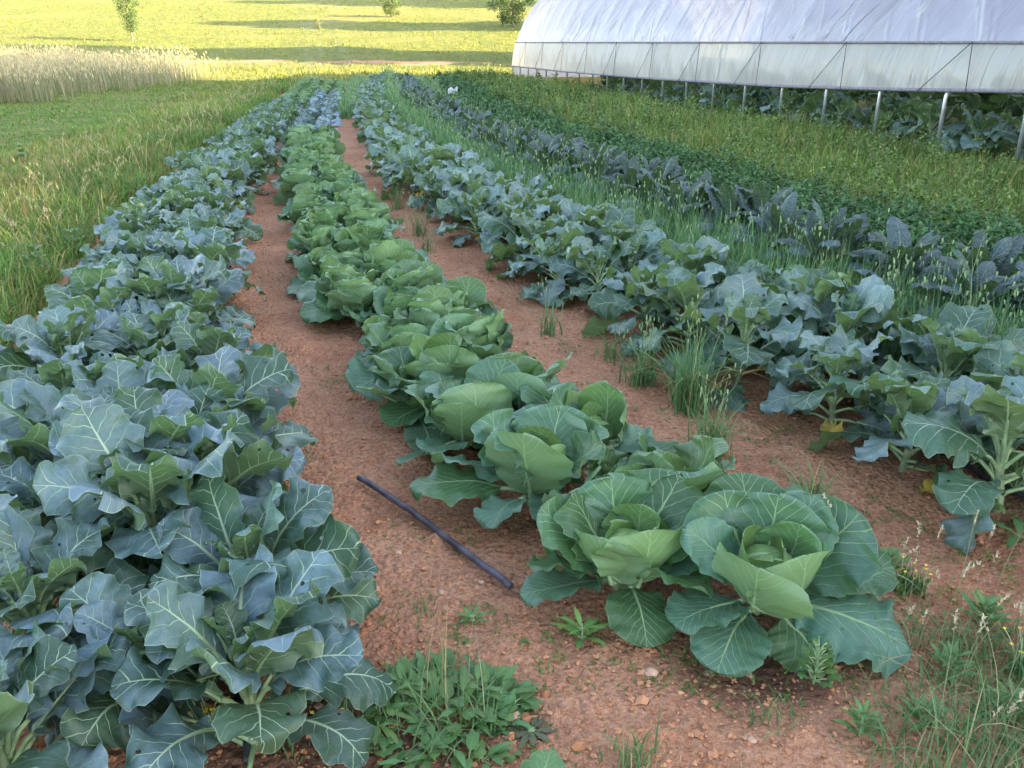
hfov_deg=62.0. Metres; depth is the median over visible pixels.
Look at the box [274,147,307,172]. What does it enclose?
cabbage plant
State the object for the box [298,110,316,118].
cabbage plant
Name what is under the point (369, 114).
collard plant
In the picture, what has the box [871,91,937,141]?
collard plant
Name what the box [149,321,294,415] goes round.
broccoli plant
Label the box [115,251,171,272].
broccoli plant
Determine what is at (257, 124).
broccoli plant
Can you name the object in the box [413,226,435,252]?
oat tuft
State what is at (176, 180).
broccoli plant
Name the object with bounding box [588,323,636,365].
oat tuft
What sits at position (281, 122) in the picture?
broccoli plant
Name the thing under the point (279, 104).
broccoli plant
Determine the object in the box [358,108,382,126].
collard plant
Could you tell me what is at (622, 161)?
kale plant
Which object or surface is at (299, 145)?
cabbage plant
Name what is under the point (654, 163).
kale plant
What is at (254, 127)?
broccoli plant
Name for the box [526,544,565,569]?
star weed
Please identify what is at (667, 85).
collard plant
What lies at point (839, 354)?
collard plant
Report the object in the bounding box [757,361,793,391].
oat tuft
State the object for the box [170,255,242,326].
broccoli plant
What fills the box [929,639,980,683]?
leafy weed
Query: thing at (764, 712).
grass tuft
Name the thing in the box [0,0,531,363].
field grass
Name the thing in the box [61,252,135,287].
broccoli plant
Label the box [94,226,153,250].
broccoli plant
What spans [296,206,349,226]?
cabbage plant
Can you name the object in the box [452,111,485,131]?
kale plant
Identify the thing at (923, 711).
leafy weed
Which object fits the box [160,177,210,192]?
broccoli plant
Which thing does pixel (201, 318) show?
broccoli plant
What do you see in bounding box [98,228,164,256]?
broccoli plant
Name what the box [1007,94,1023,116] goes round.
squash plant
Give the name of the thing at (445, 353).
cabbage plant
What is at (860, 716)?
leafy weed
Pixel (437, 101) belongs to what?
kale plant
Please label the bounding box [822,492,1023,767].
seeding grass
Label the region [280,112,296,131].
broccoli plant
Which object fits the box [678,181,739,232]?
kale plant
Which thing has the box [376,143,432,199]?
collard plant
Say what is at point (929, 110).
collard plant
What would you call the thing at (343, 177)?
cabbage plant
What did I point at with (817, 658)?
leafy weed
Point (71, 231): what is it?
dock weed
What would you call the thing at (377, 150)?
collard plant
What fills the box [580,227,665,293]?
collard plant
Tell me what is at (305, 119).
cabbage plant
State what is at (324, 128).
cabbage plant
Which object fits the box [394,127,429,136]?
collard plant
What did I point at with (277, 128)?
broccoli plant
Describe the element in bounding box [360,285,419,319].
cabbage plant
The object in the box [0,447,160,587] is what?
broccoli plant
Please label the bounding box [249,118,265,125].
broccoli plant
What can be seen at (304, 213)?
cabbage plant
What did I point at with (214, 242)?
broccoli plant
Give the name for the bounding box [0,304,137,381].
broccoli plant
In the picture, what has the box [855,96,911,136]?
collard plant
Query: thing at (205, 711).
yellow flower weed
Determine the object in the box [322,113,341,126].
cabbage plant
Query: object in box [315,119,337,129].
cabbage plant
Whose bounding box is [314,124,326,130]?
cabbage plant
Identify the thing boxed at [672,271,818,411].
collard plant
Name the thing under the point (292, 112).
broccoli plant
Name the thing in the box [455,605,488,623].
star weed
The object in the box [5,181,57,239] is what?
sorrel stalks
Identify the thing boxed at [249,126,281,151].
broccoli plant
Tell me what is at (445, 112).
kale plant
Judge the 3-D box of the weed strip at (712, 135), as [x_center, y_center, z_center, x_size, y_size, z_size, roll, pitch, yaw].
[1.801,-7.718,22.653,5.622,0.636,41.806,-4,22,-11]
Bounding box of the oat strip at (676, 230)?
[331,65,1023,384]
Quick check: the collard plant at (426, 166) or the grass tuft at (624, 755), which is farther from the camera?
the collard plant at (426, 166)
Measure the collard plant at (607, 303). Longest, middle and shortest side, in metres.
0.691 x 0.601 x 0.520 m
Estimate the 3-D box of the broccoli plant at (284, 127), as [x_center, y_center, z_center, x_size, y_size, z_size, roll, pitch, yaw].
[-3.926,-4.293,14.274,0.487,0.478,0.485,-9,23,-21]
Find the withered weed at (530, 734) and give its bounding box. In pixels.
[504,713,556,747]
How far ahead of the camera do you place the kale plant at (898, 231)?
4.57 m
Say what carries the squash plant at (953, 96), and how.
on the ground at (332, 404)
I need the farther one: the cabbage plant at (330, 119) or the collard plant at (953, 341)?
the cabbage plant at (330, 119)
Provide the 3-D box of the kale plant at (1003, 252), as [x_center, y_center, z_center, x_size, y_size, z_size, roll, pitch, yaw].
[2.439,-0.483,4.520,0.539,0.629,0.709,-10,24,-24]
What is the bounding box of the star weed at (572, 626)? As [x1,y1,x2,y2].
[550,606,608,649]
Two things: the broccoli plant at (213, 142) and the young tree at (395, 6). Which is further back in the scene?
the young tree at (395, 6)
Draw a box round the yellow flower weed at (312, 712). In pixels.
[311,697,362,717]
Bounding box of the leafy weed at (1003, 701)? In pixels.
[982,678,1023,723]
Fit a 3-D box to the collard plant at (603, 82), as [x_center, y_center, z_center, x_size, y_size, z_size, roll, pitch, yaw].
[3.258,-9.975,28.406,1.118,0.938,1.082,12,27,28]
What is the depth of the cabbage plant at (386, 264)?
5.22 m
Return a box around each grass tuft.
[272,737,315,766]
[397,588,444,628]
[586,701,693,767]
[742,686,800,740]
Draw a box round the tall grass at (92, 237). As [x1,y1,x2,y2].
[0,74,295,346]
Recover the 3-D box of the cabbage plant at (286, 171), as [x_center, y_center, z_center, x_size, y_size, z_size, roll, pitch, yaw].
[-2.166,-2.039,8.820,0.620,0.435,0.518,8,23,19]
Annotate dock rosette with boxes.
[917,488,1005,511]
[992,517,1023,546]
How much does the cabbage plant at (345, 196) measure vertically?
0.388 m
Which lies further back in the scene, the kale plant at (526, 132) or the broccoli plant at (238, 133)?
the broccoli plant at (238, 133)
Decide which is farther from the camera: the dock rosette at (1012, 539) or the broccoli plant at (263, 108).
the broccoli plant at (263, 108)
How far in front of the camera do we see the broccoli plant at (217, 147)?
10.00 m
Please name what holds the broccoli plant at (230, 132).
on the ground at (332, 404)
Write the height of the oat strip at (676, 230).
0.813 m
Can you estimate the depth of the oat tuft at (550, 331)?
4.81 m
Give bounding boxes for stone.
[314,702,323,709]
[394,550,401,554]
[508,711,519,721]
[644,667,658,677]
[704,670,714,676]
[747,735,757,743]
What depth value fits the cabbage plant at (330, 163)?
9.35 m
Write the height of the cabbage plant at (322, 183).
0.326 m
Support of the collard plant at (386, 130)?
on the ground at (332, 404)
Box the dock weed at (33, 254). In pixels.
[19,243,51,272]
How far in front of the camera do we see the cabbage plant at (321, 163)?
9.72 m
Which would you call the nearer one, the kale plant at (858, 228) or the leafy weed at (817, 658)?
the leafy weed at (817, 658)
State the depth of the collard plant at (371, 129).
12.85 m
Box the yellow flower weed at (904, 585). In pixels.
[895,556,937,601]
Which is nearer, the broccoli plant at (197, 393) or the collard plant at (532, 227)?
the broccoli plant at (197, 393)
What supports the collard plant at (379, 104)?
on the ground at (332, 404)
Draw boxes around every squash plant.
[793,88,816,93]
[821,89,866,119]
[858,90,899,103]
[864,93,875,113]
[876,91,933,101]
[901,92,950,130]
[937,92,997,130]
[944,102,960,118]
[955,93,1023,140]
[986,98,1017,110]
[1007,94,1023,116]
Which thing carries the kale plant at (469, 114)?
on the ground at (332, 404)
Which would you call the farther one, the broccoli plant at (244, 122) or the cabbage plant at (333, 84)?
the cabbage plant at (333, 84)
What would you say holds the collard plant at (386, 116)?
on the ground at (332, 404)
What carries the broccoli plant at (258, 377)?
on the ground at (332, 404)
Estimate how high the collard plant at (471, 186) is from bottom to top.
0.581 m
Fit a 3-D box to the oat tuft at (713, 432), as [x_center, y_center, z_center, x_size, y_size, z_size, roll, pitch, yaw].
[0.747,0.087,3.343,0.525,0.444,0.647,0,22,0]
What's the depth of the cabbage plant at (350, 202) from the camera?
7.04 m
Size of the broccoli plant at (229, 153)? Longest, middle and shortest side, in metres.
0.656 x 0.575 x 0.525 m
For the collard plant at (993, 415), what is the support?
on the ground at (332, 404)
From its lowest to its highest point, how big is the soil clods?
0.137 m
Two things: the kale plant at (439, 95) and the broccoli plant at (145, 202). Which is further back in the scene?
the kale plant at (439, 95)
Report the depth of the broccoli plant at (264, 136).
11.79 m
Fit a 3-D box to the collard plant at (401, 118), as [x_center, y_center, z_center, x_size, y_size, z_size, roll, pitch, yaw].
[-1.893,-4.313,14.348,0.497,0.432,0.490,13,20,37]
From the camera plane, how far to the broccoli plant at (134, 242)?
5.15 m
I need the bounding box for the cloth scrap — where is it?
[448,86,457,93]
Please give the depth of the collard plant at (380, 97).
19.83 m
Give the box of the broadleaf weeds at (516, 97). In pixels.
[435,66,1023,241]
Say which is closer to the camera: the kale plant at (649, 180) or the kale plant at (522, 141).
the kale plant at (649, 180)
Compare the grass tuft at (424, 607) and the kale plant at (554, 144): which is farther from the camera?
the kale plant at (554, 144)
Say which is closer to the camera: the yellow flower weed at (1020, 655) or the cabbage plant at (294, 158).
the yellow flower weed at (1020, 655)
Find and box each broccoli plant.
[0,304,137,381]
[0,378,122,505]
[0,386,76,472]
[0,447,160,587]
[0,494,161,658]
[0,618,129,767]
[7,340,86,390]
[27,403,279,616]
[31,286,134,359]
[32,386,227,558]
[38,257,133,313]
[44,571,267,753]
[45,346,169,394]
[60,358,188,400]
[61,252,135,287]
[74,243,134,268]
[76,303,222,392]
[92,268,222,328]
[94,198,168,240]
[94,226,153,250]
[96,205,163,250]
[96,252,154,266]
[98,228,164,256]
[98,403,319,571]
[104,544,395,767]
[109,298,179,330]
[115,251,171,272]
[117,196,169,209]
[117,225,184,261]
[129,282,234,324]
[132,271,138,278]
[136,179,174,201]
[136,251,255,332]
[145,217,180,234]
[145,470,381,705]
[147,232,234,254]
[147,302,234,391]
[147,343,317,451]
[148,189,209,223]
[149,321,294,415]
[153,208,187,230]
[153,226,265,313]
[159,170,190,184]
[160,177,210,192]
[162,208,255,260]
[164,148,204,176]
[164,215,244,277]
[167,170,182,178]
[168,158,195,174]
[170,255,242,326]
[178,182,262,240]
[181,158,229,169]
[184,176,226,202]
[185,152,246,183]
[185,165,246,209]
[185,184,241,210]
[187,381,288,491]
[193,203,247,248]
[198,199,229,218]
[200,142,222,155]
[200,156,259,200]
[201,141,228,147]
[203,130,224,147]
[203,173,250,214]
[216,147,269,194]
[224,127,252,140]
[224,128,241,135]
[225,139,275,174]
[228,127,258,139]
[228,137,238,143]
[230,178,255,212]
[231,124,263,132]
[232,117,250,128]
[236,114,254,122]
[236,121,267,133]
[239,136,276,167]
[242,135,278,163]
[245,155,266,190]
[246,166,262,189]
[247,113,267,120]
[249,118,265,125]
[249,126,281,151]
[250,134,278,152]
[250,141,277,167]
[252,107,270,114]
[255,102,275,107]
[256,110,269,118]
[259,118,284,126]
[263,120,283,141]
[265,113,291,131]
[270,102,287,107]
[270,106,292,121]
[273,98,289,102]
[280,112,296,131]
[282,108,301,122]
[286,103,301,117]
[290,96,305,109]
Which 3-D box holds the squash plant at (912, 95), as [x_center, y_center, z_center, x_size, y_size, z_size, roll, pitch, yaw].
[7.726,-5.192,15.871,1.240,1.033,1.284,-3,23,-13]
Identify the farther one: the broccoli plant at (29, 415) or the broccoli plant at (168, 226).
the broccoli plant at (168, 226)
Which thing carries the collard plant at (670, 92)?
on the ground at (332, 404)
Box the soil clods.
[12,197,1023,767]
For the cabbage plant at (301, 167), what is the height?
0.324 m
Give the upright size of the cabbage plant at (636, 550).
0.360 m
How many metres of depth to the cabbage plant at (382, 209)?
6.70 m
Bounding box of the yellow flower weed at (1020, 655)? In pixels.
[1003,626,1023,685]
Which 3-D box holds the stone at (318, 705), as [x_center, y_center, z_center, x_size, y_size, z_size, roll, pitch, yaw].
[-0.480,0.803,2.122,0.027,0.016,0.022,0,22,0]
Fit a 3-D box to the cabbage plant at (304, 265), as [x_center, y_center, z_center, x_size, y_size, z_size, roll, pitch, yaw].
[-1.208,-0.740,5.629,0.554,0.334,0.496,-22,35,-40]
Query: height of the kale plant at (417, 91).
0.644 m
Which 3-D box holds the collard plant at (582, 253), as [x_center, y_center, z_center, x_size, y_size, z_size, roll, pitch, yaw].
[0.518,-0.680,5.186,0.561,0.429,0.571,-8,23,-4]
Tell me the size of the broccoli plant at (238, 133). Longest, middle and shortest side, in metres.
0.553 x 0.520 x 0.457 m
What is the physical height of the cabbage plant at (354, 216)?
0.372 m
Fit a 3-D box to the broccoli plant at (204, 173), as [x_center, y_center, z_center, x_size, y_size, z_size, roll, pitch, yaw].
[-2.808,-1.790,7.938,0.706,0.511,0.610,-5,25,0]
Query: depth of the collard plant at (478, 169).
7.98 m
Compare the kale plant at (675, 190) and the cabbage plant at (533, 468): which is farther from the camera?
the kale plant at (675, 190)
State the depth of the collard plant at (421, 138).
10.79 m
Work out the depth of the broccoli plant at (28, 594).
2.08 m
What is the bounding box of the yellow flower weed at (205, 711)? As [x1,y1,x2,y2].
[178,696,229,717]
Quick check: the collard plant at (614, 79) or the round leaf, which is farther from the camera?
the collard plant at (614, 79)
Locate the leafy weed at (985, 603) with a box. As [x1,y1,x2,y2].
[955,588,1018,625]
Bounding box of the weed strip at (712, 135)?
[432,67,1023,233]
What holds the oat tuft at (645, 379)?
on the ground at (332, 404)
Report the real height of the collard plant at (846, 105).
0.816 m
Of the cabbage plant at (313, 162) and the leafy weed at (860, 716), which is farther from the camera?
the cabbage plant at (313, 162)
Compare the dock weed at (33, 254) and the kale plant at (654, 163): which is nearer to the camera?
the dock weed at (33, 254)
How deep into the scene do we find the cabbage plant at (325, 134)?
12.34 m
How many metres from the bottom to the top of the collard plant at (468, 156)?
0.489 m
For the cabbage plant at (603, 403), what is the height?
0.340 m
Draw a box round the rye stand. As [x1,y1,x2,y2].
[0,41,224,102]
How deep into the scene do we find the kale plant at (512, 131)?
10.59 m
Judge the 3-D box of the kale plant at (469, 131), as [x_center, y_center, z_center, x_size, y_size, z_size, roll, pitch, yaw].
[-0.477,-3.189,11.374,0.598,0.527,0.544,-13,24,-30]
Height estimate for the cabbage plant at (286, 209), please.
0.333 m
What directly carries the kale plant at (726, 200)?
on the ground at (332, 404)
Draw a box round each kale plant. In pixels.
[402,86,416,101]
[406,88,429,99]
[410,91,428,105]
[415,94,432,107]
[416,95,433,111]
[424,97,441,108]
[427,92,443,99]
[429,109,451,125]
[431,99,458,114]
[434,104,453,117]
[436,107,465,124]
[437,98,463,111]
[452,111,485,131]
[453,109,477,131]
[459,124,479,141]
[462,110,502,124]
[466,118,503,147]
[473,119,510,151]
[482,128,521,157]
[488,127,514,145]
[498,134,535,164]
[499,121,545,153]
[513,138,571,179]
[523,135,562,164]
[527,129,582,165]
[535,132,555,149]
[544,140,603,183]
[559,142,626,192]
[560,138,603,173]
[580,142,619,168]
[592,155,655,199]
[608,156,641,189]
[611,156,681,195]
[617,159,688,212]
[638,156,689,206]
[648,180,716,225]
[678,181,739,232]
[683,170,719,208]
[696,183,762,236]
[720,183,808,252]
[727,191,808,264]
[760,198,873,269]
[802,208,880,269]
[841,216,951,302]
[859,230,954,295]
[893,249,1023,329]
[904,230,1023,304]
[994,260,1023,324]
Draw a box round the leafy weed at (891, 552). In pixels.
[879,545,910,569]
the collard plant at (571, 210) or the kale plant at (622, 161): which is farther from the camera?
the kale plant at (622, 161)
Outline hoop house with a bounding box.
[511,0,1023,161]
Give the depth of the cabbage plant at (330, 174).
8.69 m
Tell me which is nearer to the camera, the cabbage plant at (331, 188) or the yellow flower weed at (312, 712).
the yellow flower weed at (312, 712)
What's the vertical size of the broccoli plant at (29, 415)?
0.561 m
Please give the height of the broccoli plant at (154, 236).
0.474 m
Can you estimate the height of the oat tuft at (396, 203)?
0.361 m
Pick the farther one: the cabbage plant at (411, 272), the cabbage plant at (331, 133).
the cabbage plant at (331, 133)
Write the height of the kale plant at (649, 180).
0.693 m
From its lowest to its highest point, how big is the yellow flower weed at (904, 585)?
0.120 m
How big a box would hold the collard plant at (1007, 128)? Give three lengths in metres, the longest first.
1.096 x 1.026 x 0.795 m
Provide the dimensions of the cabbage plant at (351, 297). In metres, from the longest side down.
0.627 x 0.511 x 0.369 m
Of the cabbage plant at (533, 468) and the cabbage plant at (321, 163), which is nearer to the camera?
the cabbage plant at (533, 468)
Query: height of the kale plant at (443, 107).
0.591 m
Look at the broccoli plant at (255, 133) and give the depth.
11.87 m
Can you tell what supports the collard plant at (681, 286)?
on the ground at (332, 404)
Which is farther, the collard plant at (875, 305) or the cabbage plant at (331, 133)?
the cabbage plant at (331, 133)
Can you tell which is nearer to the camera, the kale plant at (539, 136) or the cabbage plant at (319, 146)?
the kale plant at (539, 136)
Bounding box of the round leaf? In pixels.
[520,746,566,767]
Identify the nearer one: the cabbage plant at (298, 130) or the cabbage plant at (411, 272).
the cabbage plant at (411, 272)
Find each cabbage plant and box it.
[270,163,311,184]
[273,165,317,189]
[273,170,328,204]
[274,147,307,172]
[277,192,331,222]
[279,126,312,144]
[281,138,308,148]
[281,166,313,192]
[281,189,327,213]
[285,132,302,141]
[285,133,317,145]
[285,220,343,261]
[286,182,333,205]
[286,212,343,261]
[286,244,349,293]
[287,153,319,163]
[288,123,318,133]
[289,127,310,134]
[290,202,332,230]
[290,227,340,262]
[292,143,306,147]
[293,117,309,122]
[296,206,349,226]
[296,255,380,311]
[297,159,319,175]
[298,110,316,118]
[298,151,318,154]
[299,93,309,103]
[299,271,390,326]
[301,180,327,190]
[304,135,345,155]
[305,107,321,117]
[305,142,334,150]
[310,139,328,146]
[311,152,344,161]
[311,247,365,277]
[313,159,332,175]
[314,115,336,126]
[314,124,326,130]
[314,131,339,141]
[314,148,339,154]
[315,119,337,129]
[315,132,336,142]
[317,121,329,126]
[317,164,355,181]
[318,126,330,132]
[318,160,362,177]
[319,162,366,188]
[321,105,340,115]
[321,111,340,122]
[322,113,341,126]
[322,124,340,139]
[322,178,358,196]
[326,224,394,252]
[329,81,336,88]
[331,174,366,187]
[332,199,371,212]
[333,190,380,202]
[340,218,413,243]
[343,209,404,238]
[345,201,403,234]
[345,321,431,401]
[346,187,381,201]
[347,315,424,368]
[353,346,450,455]
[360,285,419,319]
[361,238,428,277]
[363,239,428,258]
[372,250,447,283]
[373,259,442,312]
[375,332,478,438]
[393,285,483,325]
[396,357,519,466]
[409,404,608,528]
[413,276,497,315]
[430,309,535,360]
[478,352,574,411]
[511,376,684,467]
[519,468,712,647]
[535,446,662,553]
[609,432,802,492]
[664,472,911,677]
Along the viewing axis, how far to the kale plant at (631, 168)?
7.22 m
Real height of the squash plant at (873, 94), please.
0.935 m
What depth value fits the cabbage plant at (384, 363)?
3.60 m
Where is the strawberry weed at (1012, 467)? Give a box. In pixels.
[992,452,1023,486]
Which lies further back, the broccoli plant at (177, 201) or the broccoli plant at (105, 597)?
the broccoli plant at (177, 201)
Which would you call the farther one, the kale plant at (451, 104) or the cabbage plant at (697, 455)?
the kale plant at (451, 104)
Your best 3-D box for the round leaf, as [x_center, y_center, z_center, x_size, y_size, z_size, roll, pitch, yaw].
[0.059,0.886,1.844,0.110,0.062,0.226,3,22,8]
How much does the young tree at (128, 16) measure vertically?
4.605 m
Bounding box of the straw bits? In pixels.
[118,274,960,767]
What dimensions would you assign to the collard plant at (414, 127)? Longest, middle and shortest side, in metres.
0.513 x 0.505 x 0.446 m
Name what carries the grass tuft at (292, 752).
on the ground at (332, 404)
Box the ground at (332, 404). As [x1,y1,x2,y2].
[0,0,1023,767]
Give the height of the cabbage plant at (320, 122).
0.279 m
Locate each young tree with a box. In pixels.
[112,0,139,40]
[313,8,323,34]
[379,0,401,16]
[486,0,533,26]
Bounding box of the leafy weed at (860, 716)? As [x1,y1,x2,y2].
[834,697,886,743]
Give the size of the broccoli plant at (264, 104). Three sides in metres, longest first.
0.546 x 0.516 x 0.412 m
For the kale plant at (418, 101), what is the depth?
16.66 m
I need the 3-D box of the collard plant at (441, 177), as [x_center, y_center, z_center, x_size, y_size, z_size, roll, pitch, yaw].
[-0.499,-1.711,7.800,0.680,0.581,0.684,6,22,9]
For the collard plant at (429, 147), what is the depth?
9.47 m
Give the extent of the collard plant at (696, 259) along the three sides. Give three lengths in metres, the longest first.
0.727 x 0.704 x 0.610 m
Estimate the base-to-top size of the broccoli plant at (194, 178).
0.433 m
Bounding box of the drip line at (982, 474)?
[965,462,1023,498]
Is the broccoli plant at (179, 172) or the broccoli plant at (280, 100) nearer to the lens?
the broccoli plant at (179, 172)
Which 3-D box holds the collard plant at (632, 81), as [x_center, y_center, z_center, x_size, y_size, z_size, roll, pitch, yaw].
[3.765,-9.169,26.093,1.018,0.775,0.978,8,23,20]
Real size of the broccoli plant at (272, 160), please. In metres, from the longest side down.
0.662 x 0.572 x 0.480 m
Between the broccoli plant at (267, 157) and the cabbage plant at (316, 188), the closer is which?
the cabbage plant at (316, 188)
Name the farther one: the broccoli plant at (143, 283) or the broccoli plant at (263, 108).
the broccoli plant at (263, 108)
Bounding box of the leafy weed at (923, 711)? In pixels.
[896,691,957,731]
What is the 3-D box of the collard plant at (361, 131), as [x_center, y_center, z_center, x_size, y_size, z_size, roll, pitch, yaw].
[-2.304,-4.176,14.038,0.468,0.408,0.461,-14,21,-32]
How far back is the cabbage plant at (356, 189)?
7.91 m
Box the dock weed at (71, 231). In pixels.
[60,226,91,254]
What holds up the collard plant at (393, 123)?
on the ground at (332, 404)
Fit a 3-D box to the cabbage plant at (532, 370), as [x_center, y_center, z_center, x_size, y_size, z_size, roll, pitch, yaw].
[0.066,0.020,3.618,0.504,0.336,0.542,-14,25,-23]
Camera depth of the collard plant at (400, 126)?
13.06 m
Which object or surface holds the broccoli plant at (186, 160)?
on the ground at (332, 404)
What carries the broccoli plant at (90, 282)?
on the ground at (332, 404)
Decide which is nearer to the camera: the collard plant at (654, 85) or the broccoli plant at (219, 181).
the broccoli plant at (219, 181)
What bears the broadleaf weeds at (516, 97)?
on the ground at (332, 404)
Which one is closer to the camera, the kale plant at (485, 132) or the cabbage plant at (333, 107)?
the kale plant at (485, 132)
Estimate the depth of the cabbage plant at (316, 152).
10.31 m
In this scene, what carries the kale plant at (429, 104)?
on the ground at (332, 404)
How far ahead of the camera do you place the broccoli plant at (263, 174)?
9.62 m
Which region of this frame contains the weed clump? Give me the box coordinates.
[309,603,543,767]
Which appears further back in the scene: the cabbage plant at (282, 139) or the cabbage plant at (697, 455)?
the cabbage plant at (282, 139)
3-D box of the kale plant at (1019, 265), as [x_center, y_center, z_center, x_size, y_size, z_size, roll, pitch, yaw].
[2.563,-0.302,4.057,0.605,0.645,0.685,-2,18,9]
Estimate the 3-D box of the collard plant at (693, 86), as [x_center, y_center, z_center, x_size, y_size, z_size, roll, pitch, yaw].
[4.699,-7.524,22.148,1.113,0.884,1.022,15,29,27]
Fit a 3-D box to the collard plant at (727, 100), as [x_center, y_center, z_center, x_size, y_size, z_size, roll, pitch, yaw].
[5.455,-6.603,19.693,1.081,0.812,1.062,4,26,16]
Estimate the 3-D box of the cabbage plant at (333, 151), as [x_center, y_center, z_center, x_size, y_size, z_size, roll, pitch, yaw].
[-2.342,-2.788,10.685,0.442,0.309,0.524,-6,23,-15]
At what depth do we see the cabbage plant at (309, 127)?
13.40 m
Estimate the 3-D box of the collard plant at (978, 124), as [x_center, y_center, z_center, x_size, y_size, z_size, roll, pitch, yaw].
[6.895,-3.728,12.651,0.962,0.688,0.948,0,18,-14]
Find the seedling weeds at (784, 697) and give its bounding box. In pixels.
[172,151,1023,767]
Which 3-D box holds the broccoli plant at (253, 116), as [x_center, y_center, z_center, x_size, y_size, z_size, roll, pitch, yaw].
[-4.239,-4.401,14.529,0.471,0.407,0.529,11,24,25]
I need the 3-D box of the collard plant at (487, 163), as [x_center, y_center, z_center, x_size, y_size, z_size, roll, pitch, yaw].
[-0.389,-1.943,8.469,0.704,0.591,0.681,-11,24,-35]
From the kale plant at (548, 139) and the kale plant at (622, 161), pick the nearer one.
the kale plant at (622, 161)
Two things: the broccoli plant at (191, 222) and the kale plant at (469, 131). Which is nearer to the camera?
the broccoli plant at (191, 222)
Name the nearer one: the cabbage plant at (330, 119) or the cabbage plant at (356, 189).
the cabbage plant at (356, 189)
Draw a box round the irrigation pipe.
[357,475,513,588]
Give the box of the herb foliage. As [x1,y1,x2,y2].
[423,73,1023,288]
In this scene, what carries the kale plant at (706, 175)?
on the ground at (332, 404)
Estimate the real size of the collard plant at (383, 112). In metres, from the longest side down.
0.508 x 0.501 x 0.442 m
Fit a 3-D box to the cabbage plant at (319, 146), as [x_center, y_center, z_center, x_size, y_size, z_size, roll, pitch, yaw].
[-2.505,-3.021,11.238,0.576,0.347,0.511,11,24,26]
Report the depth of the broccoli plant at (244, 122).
13.78 m
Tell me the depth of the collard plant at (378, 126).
13.25 m
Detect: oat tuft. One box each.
[385,175,415,211]
[398,191,433,236]
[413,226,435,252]
[522,274,566,337]
[588,315,697,391]
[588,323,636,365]
[598,291,769,419]
[647,363,764,462]
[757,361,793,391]
[761,450,848,495]
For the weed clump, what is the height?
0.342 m
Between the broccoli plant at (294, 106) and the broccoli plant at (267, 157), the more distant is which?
the broccoli plant at (294, 106)
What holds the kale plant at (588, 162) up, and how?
on the ground at (332, 404)
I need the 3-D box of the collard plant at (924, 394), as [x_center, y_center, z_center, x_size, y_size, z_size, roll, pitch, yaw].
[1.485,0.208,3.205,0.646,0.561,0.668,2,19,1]
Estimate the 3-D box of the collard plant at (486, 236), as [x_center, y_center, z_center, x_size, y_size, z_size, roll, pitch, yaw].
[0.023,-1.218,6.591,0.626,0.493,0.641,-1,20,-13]
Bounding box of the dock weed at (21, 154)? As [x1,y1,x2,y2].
[14,143,28,158]
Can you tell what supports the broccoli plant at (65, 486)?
on the ground at (332, 404)
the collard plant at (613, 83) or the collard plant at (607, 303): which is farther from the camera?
the collard plant at (613, 83)
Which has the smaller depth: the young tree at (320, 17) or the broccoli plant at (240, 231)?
the broccoli plant at (240, 231)
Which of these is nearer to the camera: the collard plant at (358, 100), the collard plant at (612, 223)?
the collard plant at (612, 223)
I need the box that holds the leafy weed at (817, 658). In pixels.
[794,635,842,687]
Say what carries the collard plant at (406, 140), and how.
on the ground at (332, 404)
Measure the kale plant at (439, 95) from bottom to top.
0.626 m
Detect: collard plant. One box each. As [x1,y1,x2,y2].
[350,94,367,104]
[351,106,360,118]
[352,99,369,116]
[352,106,378,127]
[355,101,379,118]
[356,118,377,136]
[356,120,388,143]
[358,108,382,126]
[358,116,382,131]
[360,110,382,130]
[363,135,403,172]
[364,120,387,146]
[364,125,393,144]
[365,127,383,150]
[368,127,396,147]
[370,92,383,98]
[370,126,406,157]
[371,95,387,102]
[372,134,424,175]
[375,146,399,183]
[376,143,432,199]
[377,102,388,107]
[377,113,396,125]
[378,108,394,113]
[381,134,406,157]
[387,109,401,114]
[388,115,405,123]
[389,118,407,126]
[392,121,415,131]
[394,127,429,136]
[401,125,417,133]
[403,158,446,199]
[406,167,457,214]
[413,129,432,140]
[418,141,465,163]
[419,134,431,145]
[419,166,481,218]
[423,146,472,172]
[429,139,441,144]
[433,183,505,246]
[435,167,504,231]
[440,151,479,167]
[447,142,461,155]
[455,157,505,174]
[460,165,509,179]
[470,172,525,217]
[475,193,540,260]
[478,200,558,271]
[489,180,548,232]
[492,209,568,281]
[495,174,569,214]
[508,220,592,306]
[515,194,590,254]
[542,198,622,271]
[547,236,634,316]
[565,207,658,283]
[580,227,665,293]
[581,254,682,337]
[594,76,612,89]
[605,76,640,89]
[608,77,632,92]
[619,78,647,93]
[620,262,751,380]
[632,79,659,97]
[636,235,744,317]
[647,80,675,97]
[652,80,684,102]
[664,81,696,104]
[672,82,707,105]
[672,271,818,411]
[697,83,738,110]
[700,84,736,108]
[719,259,786,345]
[724,85,760,114]
[726,85,775,115]
[748,87,793,117]
[752,265,884,373]
[760,324,913,446]
[764,274,916,372]
[769,91,815,121]
[792,89,843,126]
[807,355,995,484]
[809,89,871,131]
[854,301,1023,437]
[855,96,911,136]
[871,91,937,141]
[890,96,971,148]
[890,375,1023,555]
[940,109,1007,153]
[959,339,1023,472]
[984,107,1023,159]
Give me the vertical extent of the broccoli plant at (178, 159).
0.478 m
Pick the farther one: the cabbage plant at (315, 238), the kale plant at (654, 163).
the kale plant at (654, 163)
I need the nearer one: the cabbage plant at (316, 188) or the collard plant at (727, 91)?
the cabbage plant at (316, 188)
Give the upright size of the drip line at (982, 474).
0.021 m
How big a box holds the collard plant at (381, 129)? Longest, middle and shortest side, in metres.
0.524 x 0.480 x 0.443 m
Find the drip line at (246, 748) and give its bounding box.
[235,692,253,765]

